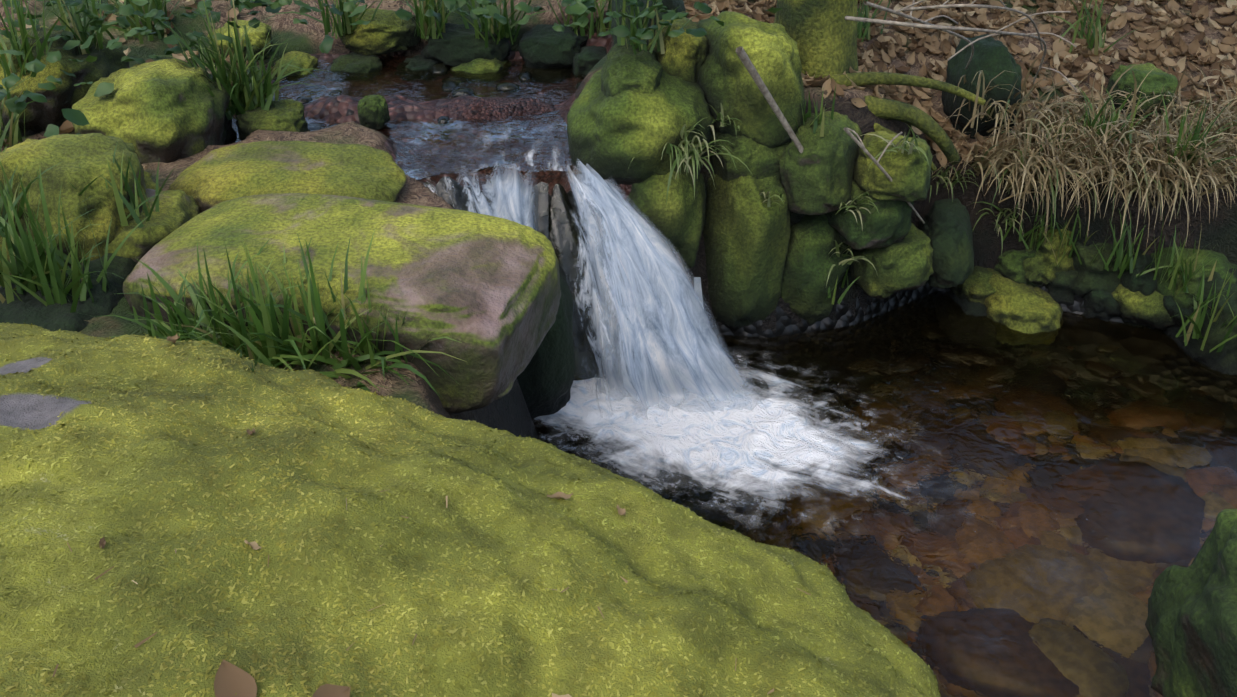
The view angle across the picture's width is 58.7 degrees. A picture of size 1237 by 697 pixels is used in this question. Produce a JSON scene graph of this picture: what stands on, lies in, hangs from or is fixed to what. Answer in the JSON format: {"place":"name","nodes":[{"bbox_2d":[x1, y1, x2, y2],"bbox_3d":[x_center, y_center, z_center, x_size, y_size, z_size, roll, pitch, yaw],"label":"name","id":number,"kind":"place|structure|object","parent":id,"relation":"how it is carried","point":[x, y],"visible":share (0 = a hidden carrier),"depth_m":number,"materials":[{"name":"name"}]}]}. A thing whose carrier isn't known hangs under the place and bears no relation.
{"place":"outdoors","nodes":[
{"label":"outdoors","id":0,"kind":"place"},
{"bbox_2d":[0,0,1236,438],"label":"ground","id":1,"kind":"structure","parent":0,"point":[1216,230],"depth_m":4.53,"materials":[{"name":"brown soil"}]},
{"bbox_2d":[0,26,129,136],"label":"rock","id":2,"kind":"object","parent":1,"relation":"on","point":[42,116],"visible":0.4,"depth_m":4.23,"materials":[{"name":"green stone"}]},
{"bbox_2d":[0,253,137,331],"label":"rock","id":3,"kind":"object","parent":1,"relation":"on","point":[29,308],"visible":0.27,"depth_m":2.98,"materials":[{"name":"stone"}]},
{"bbox_2d":[0,133,162,274],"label":"rock","id":4,"kind":"object","parent":1,"relation":"on","point":[88,153],"visible":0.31,"depth_m":3.22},
{"bbox_2d":[103,189,199,261],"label":"rock","id":5,"kind":"object","parent":1,"relation":"on","point":[178,208],"visible":0.17,"depth_m":3.31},
{"bbox_2d":[72,59,236,163],"bbox_3d":[-1.747,-0.877,4.163,0.544,0.400,0.713,-1,32,-2],"label":"rock","id":6,"kind":"object","parent":1,"relation":"on","point":[167,110],"visible":0.62,"depth_m":3.92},
{"bbox_2d":[207,20,273,62],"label":"rock","id":7,"kind":"object","parent":1,"relation":"on","point":[257,36],"visible":0.42,"depth_m":5.04,"materials":[{"name":"green stone"}]},
{"bbox_2d":[236,99,309,140],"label":"rock","id":8,"kind":"object","parent":1,"relation":"on","point":[284,115],"visible":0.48,"depth_m":4.27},
{"bbox_2d":[85,229,466,395],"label":"grass","id":9,"kind":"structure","parent":1,"relation":"on","point":[266,343],"depth_m":2.80,"materials":[{"name":"green plant"}]},
{"bbox_2d":[168,141,405,212],"bbox_3d":[-1.107,-0.533,3.740,0.794,0.238,0.559,6,33,10],"label":"rock slab","id":10,"kind":"object","parent":1,"relation":"on","point":[212,178],"visible":0.56,"depth_m":3.63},
{"bbox_2d":[271,51,318,76],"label":"rock","id":11,"kind":"object","parent":1,"relation":"on","point":[303,60],"visible":0.31,"depth_m":5.08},
{"bbox_2d":[296,96,311,102],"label":"pebble","id":12,"kind":"object","parent":1,"relation":"on","point":[302,99],"visible":0.31,"depth_m":4.73,"materials":[{"name":"grey stone"}]},
{"bbox_2d":[307,123,321,129],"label":"water","id":13,"kind":"structure","parent":1,"relation":"on","point":[314,126],"depth_m":4.46,"materials":[{"name":"liquid"}]},
{"bbox_2d":[330,90,339,93],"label":"pebble","id":14,"kind":"object","parent":1,"relation":"on","point":[334,91],"visible":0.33,"depth_m":4.82,"materials":[{"name":"grey stone"}]},
{"bbox_2d":[122,193,560,413],"bbox_3d":[-0.769,-0.171,3.184,1.150,0.351,0.692,9,33,13],"label":"mossy boulder","id":15,"kind":"object","parent":1,"relation":"on","point":[485,290],"visible":0.62,"depth_m":2.98,"materials":[{"name":"green plant"}]},
{"bbox_2d":[330,52,381,72],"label":"rock","id":16,"kind":"object","parent":1,"relation":"on","point":[353,62],"visible":0.29,"depth_m":5.10,"materials":[{"name":"green stone"}]},
{"bbox_2d":[326,62,333,70],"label":"water","id":17,"kind":"structure","parent":16,"relation":"attached to","point":[328,67],"depth_m":5.11,"materials":[{"name":"liquid"}]},
{"bbox_2d":[339,8,419,54],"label":"rock","id":18,"kind":"object","parent":1,"relation":"on","point":[383,31],"visible":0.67,"depth_m":5.15,"materials":[{"name":"green stone"}]},
{"bbox_2d":[0,0,782,136],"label":"leafy plants","id":19,"kind":"object","parent":1,"relation":"on","point":[18,105],"visible":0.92,"depth_m":4.12,"materials":[{"name":"green plant"}]},
{"bbox_2d":[227,56,585,179],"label":"stream water","id":20,"kind":"structure","parent":1,"relation":"on","point":[525,143],"depth_m":4.52,"materials":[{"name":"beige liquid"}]},
{"bbox_2d":[357,94,389,129],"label":"rock","id":21,"kind":"object","parent":20,"relation":"in","point":[373,111],"visible":0.96,"depth_m":4.39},
{"bbox_2d":[404,55,438,70],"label":"rock","id":22,"kind":"object","parent":1,"relation":"on","point":[421,62],"visible":0.23,"depth_m":5.15,"materials":[{"name":"green stone"}]},
{"bbox_2d":[432,63,446,72],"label":"pebble","id":23,"kind":"object","parent":1,"relation":"on","point":[439,67],"visible":0.52,"depth_m":5.08,"materials":[{"name":"grey stone"}]},
{"bbox_2d":[437,116,449,121],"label":"pebble","id":24,"kind":"object","parent":1,"relation":"on","point":[443,119],"visible":0.44,"depth_m":4.52,"materials":[{"name":"grey stone"}]},
{"bbox_2d":[443,81,456,88],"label":"pebble","id":25,"kind":"object","parent":1,"relation":"on","point":[449,84],"visible":0.44,"depth_m":4.90,"materials":[{"name":"grey stone"}]},
{"bbox_2d":[453,88,473,94],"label":"pebble","id":26,"kind":"object","parent":1,"relation":"on","point":[465,91],"visible":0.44,"depth_m":4.80,"materials":[{"name":"grey stone"}]},
{"bbox_2d":[421,23,511,66],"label":"rock","id":27,"kind":"object","parent":1,"relation":"on","point":[457,45],"visible":0.69,"depth_m":5.11,"materials":[{"name":"green stone"}]},
{"bbox_2d":[0,323,939,696],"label":"boulder","id":28,"kind":"object","parent":1,"relation":"on","point":[32,407],"visible":0.83,"depth_m":1.79,"materials":[{"name":"green stone"}]},
{"bbox_2d":[238,352,304,371],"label":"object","id":29,"kind":"object","parent":28,"relation":"on","point":[241,356],"visible":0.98,"depth_m":2.39,"materials":[{"name":"green plant"}]},
{"bbox_2d":[99,334,625,696],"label":"fallen leaves","id":30,"kind":"object","parent":28,"relation":"on","point":[231,680],"visible":0.96,"depth_m":1.48,"materials":[{"name":"brown plant"}]},
{"bbox_2d":[52,360,810,693],"bbox_3d":[-0.271,0.317,1.943,1.262,0.365,0.994,-1,32,-2],"label":"twig moss debris","id":31,"kind":"object","parent":28,"relation":"on","point":[374,608],"visible":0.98,"depth_m":1.65,"materials":[{"name":"brown plant"}]},
{"bbox_2d":[0,322,940,696],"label":"moss fronds","id":32,"kind":"object","parent":28,"relation":"on","point":[308,566],"visible":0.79,"depth_m":1.80,"materials":[{"name":"green plant"}]},
{"bbox_2d":[452,58,506,73],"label":"rock","id":33,"kind":"object","parent":1,"relation":"on","point":[481,66],"visible":0.21,"depth_m":5.07,"materials":[{"name":"green stone"}]},
{"bbox_2d":[496,82,518,89],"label":"pebble","id":34,"kind":"object","parent":1,"relation":"on","point":[507,85],"visible":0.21,"depth_m":4.87,"materials":[{"name":"grey stone"}]},
{"bbox_2d":[519,71,530,79],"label":"pebble","id":35,"kind":"object","parent":1,"relation":"on","point":[524,75],"visible":0.38,"depth_m":4.99,"materials":[{"name":"grey stone"}]},
{"bbox_2d":[517,264,574,417],"bbox_3d":[-0.387,-0.089,3.993,0.455,0.666,0.550,-1,32,-2],"label":"rock","id":36,"kind":"object","parent":1,"relation":"on","point":[545,378],"visible":0.25,"depth_m":3.84,"materials":[{"name":"grey stone"}]},
{"bbox_2d":[423,176,548,239],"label":"rock","id":37,"kind":"object","parent":36,"relation":"on","point":[540,189],"visible":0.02,"depth_m":4.08,"materials":[{"name":"grey stone"}]},
{"bbox_2d":[423,162,539,230],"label":"waterfall","id":38,"kind":"structure","parent":37,"relation":"attached to","point":[510,197],"depth_m":4.04,"materials":[{"name":"white liquid"}]},
{"bbox_2d":[518,24,587,68],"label":"rock","id":39,"kind":"object","parent":1,"relation":"on","point":[543,46],"visible":0.92,"depth_m":5.09,"materials":[{"name":"green stone"}]},
{"bbox_2d":[573,46,606,75],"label":"rock","id":40,"kind":"object","parent":1,"relation":"on","point":[586,59],"visible":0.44,"depth_m":5.01,"materials":[{"name":"green stone"}]},
{"bbox_2d":[0,0,1236,352],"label":"green grass","id":41,"kind":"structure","parent":1,"relation":"on","point":[26,268],"depth_m":4.20,"materials":[{"name":"green plant"}]},
{"bbox_2d":[0,0,1236,190],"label":"leaf litter","id":42,"kind":"object","parent":1,"relation":"on","point":[1148,37],"visible":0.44,"depth_m":5.10,"materials":[{"name":"brown plant"}]},
{"bbox_2d":[601,44,662,96],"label":"rock","id":43,"kind":"object","parent":1,"relation":"on","point":[624,68],"visible":0.46,"depth_m":4.00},
{"bbox_2d":[532,183,733,380],"bbox_3d":[0.104,-0.148,4.158,0.944,0.845,0.488,-1,32,-2],"label":"rock","id":44,"kind":"object","parent":1,"relation":"on","point":[564,235],"depth_m":4.12,"materials":[{"name":"grey stone"}]},
{"bbox_2d":[563,162,756,400],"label":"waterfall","id":45,"kind":"structure","parent":44,"relation":"on","point":[588,253],"depth_m":4.05,"materials":[{"name":"liquid"}]},
{"bbox_2d":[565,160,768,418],"bbox_3d":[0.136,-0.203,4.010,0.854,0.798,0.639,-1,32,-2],"label":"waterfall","id":46,"kind":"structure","parent":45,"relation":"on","point":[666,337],"depth_m":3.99,"materials":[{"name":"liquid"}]},
{"bbox_2d":[694,277,703,310],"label":"waterfall","id":47,"kind":"structure","parent":44,"relation":"attached to","point":[697,282],"depth_m":4.07,"materials":[{"name":"liquid"}]},
{"bbox_2d":[567,60,712,184],"bbox_3d":[0.075,-0.854,4.200,0.544,0.465,0.600,-1,32,-2],"label":"mossy rock","id":48,"kind":"object","parent":1,"relation":"on","point":[610,137],"visible":0.67,"depth_m":4.00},
{"bbox_2d":[611,0,686,46],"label":"leafy plant","id":49,"kind":"object","parent":1,"relation":"on","point":[672,4],"visible":0.15,"depth_m":4.42,"materials":[{"name":"green plant"}]},
{"bbox_2d":[626,170,705,272],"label":"mossy rock","id":50,"kind":"object","parent":1,"relation":"on","point":[677,220],"visible":0.33,"depth_m":4.08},
{"bbox_2d":[653,17,707,82],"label":"rock","id":51,"kind":"object","parent":1,"relation":"on","point":[684,56],"visible":0.4,"depth_m":4.11,"materials":[{"name":"green stone"}]},
{"bbox_2d":[709,128,789,181],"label":"mossy rock","id":52,"kind":"object","parent":1,"relation":"on","point":[760,161],"visible":0.23,"depth_m":4.10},
{"bbox_2d":[697,11,804,147],"bbox_3d":[0.482,-1.028,4.221,0.399,0.505,0.560,-9,33,-14],"label":"mossy rock","id":53,"kind":"object","parent":1,"relation":"on","point":[725,78],"visible":0.73,"depth_m":4.04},
{"bbox_2d":[779,111,862,214],"bbox_3d":[0.773,-0.715,4.184,0.296,0.346,0.373,15,35,23],"label":"mossy rock","id":54,"kind":"object","parent":1,"relation":"on","point":[816,175],"visible":0.73,"depth_m":4.07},
{"bbox_2d":[735,46,803,152],"bbox_3d":[0.551,-0.853,3.900,0.372,0.492,0.047,-17,36,-25],"label":"stick","id":55,"kind":"object","parent":54,"relation":"on","point":[750,67],"visible":0.9,"depth_m":3.86,"materials":[{"name":"grey wood"}]},
{"bbox_2d":[628,103,1045,285],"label":"grass","id":56,"kind":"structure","parent":1,"relation":"on","point":[687,151],"depth_m":4.00,"materials":[{"name":"green plant"}]},
{"bbox_2d":[774,0,985,170],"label":"tree trunk and roots","id":57,"kind":"object","parent":1,"relation":"on","point":[822,34],"visible":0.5,"depth_m":4.31,"materials":[{"name":"green plant"}]},
{"bbox_2d":[850,223,933,298],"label":"mossy rock","id":58,"kind":"object","parent":1,"relation":"on","point":[906,263],"visible":0.58,"depth_m":4.29,"materials":[{"name":"green stone"}]},
{"bbox_2d":[825,181,913,249],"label":"mossy rock","id":59,"kind":"object","parent":58,"relation":"on","point":[889,223],"visible":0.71,"depth_m":4.15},
{"bbox_2d":[853,131,932,201],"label":"mossy rock","id":60,"kind":"object","parent":1,"relation":"on","point":[910,175],"visible":0.88,"depth_m":4.04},
{"bbox_2d":[843,127,924,223],"bbox_3d":[0.989,-0.631,4.064,0.450,0.477,0.136,-8,33,-13],"label":"twig","id":61,"kind":"object","parent":60,"relation":"on","point":[859,144],"visible":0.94,"depth_m":3.95,"materials":[{"name":"grey wood"}]},
{"bbox_2d":[919,198,973,287],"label":"mossy rock","id":62,"kind":"object","parent":1,"relation":"on","point":[946,228],"visible":0.9,"depth_m":4.36,"materials":[{"name":"green stone"}]},
{"bbox_2d":[845,11,1076,90],"bbox_3d":[1.153,-0.839,3.229,0.990,0.454,0.498,-20,37,-29],"label":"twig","id":63,"kind":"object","parent":1,"relation":"on","point":[917,25],"depth_m":2.99,"materials":[{"name":"grey wood"}]},
{"bbox_2d":[863,0,973,69],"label":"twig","id":64,"kind":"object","parent":63,"relation":"attached to","point":[897,12],"depth_m":2.85,"materials":[{"name":"grey wood"}]},
{"bbox_2d":[947,290,986,315],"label":"bank rock","id":65,"kind":"object","parent":1,"relation":"on","point":[974,308],"visible":0.06,"depth_m":4.59,"materials":[{"name":"stone"}]},
{"bbox_2d":[902,0,1042,50],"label":"twig","id":66,"kind":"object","parent":1,"relation":"on","point":[943,5],"depth_m":2.35,"materials":[{"name":"grey wood"}]},
{"bbox_2d":[950,266,1003,303],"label":"pool rock","id":67,"kind":"object","parent":1,"relation":"on","point":[975,286],"visible":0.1,"depth_m":4.62,"materials":[{"name":"green stone"}]},
{"bbox_2d":[942,34,1021,138],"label":"rock","id":68,"kind":"object","parent":1,"relation":"on","point":[992,58],"visible":0.62,"depth_m":4.61,"materials":[{"name":"green stone"}]},
{"bbox_2d":[994,249,1037,286],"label":"mossy rock","id":69,"kind":"object","parent":1,"relation":"on","point":[1009,265],"visible":0.17,"depth_m":4.60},
{"bbox_2d":[984,268,1062,333],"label":"bank rock","id":70,"kind":"object","parent":1,"relation":"on","point":[1020,307],"visible":0.42,"depth_m":4.49,"materials":[{"name":"green stone"}]},
{"bbox_2d":[1023,227,1074,285],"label":"mossy rock","id":71,"kind":"object","parent":1,"relation":"on","point":[1041,267],"visible":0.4,"depth_m":4.55,"materials":[{"name":"green stone"}]},
{"bbox_2d":[1047,270,1077,305],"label":"rock","id":72,"kind":"object","parent":1,"relation":"on","point":[1059,286],"visible":0.08,"depth_m":4.56,"materials":[{"name":"green stone"}]},
{"bbox_2d":[928,58,1236,252],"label":"dry grass","id":73,"kind":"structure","parent":1,"relation":"on","point":[1149,172],"depth_m":4.39,"materials":[{"name":"beige plant"}]},
{"bbox_2d":[1070,242,1125,296],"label":"mossy rock","id":74,"kind":"object","parent":1,"relation":"on","point":[1095,275],"visible":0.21,"depth_m":4.47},
{"bbox_2d":[1121,250,1156,295],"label":"mossy rock","id":75,"kind":"object","parent":1,"relation":"on","point":[1145,284],"visible":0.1,"depth_m":4.39,"materials":[{"name":"green stone"}]},
{"bbox_2d":[1105,63,1177,119],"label":"rock","id":76,"kind":"object","parent":1,"relation":"on","point":[1155,77],"visible":0.6,"depth_m":4.78,"materials":[{"name":"green stone"}]},
{"bbox_2d":[1145,509,1236,696],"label":"corner rock","id":77,"kind":"object","parent":1,"relation":"on","point":[1191,623],"visible":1,"depth_m":2.41,"materials":[{"name":"green stone"}]},
{"bbox_2d":[1150,246,1236,308],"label":"mossy rock","id":78,"kind":"object","parent":1,"relation":"on","point":[1222,267],"visible":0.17,"depth_m":4.31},
{"bbox_2d":[1173,268,1236,374],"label":"bank rock","id":79,"kind":"object","parent":1,"relation":"on","point":[1224,361],"visible":0.29,"depth_m":4.18,"materials":[{"name":"green stone"}]},
{"bbox_2d":[532,291,1236,696],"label":"pool water","id":80,"kind":"structure","parent":0,"point":[950,493],"depth_m":3.71,"materials":[{"name":"brown liquid"}]},
{"bbox_2d":[703,173,790,329],"bbox_3d":[0.483,-0.435,4.368,0.322,0.709,0.419,-21,38,-30],"label":"mossy rock","id":81,"kind":"object","parent":80,"relation":"on","point":[746,232],"visible":0.65,"depth_m":4.22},
{"bbox_2d":[780,214,852,324],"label":"mossy rock","id":82,"kind":"object","parent":80,"relation":"in","point":[811,259],"visible":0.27,"depth_m":4.28,"materials":[{"name":"green stone"}]},
{"bbox_2d":[1079,289,1120,320],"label":"rock","id":83,"kind":"object","parent":80,"relation":"in","point":[1101,304],"visible":0.17,"depth_m":4.49,"materials":[{"name":"stone"}]},
{"bbox_2d":[1111,284,1173,329],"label":"mossy rock","id":84,"kind":"object","parent":80,"relation":"on","point":[1138,309],"visible":0.27,"depth_m":4.38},
{"bbox_2d":[1163,295,1193,338],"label":"rock","id":85,"kind":"object","parent":80,"relation":"in","point":[1170,306],"visible":0.08,"depth_m":4.32,"materials":[{"name":"stone"}]}
]}

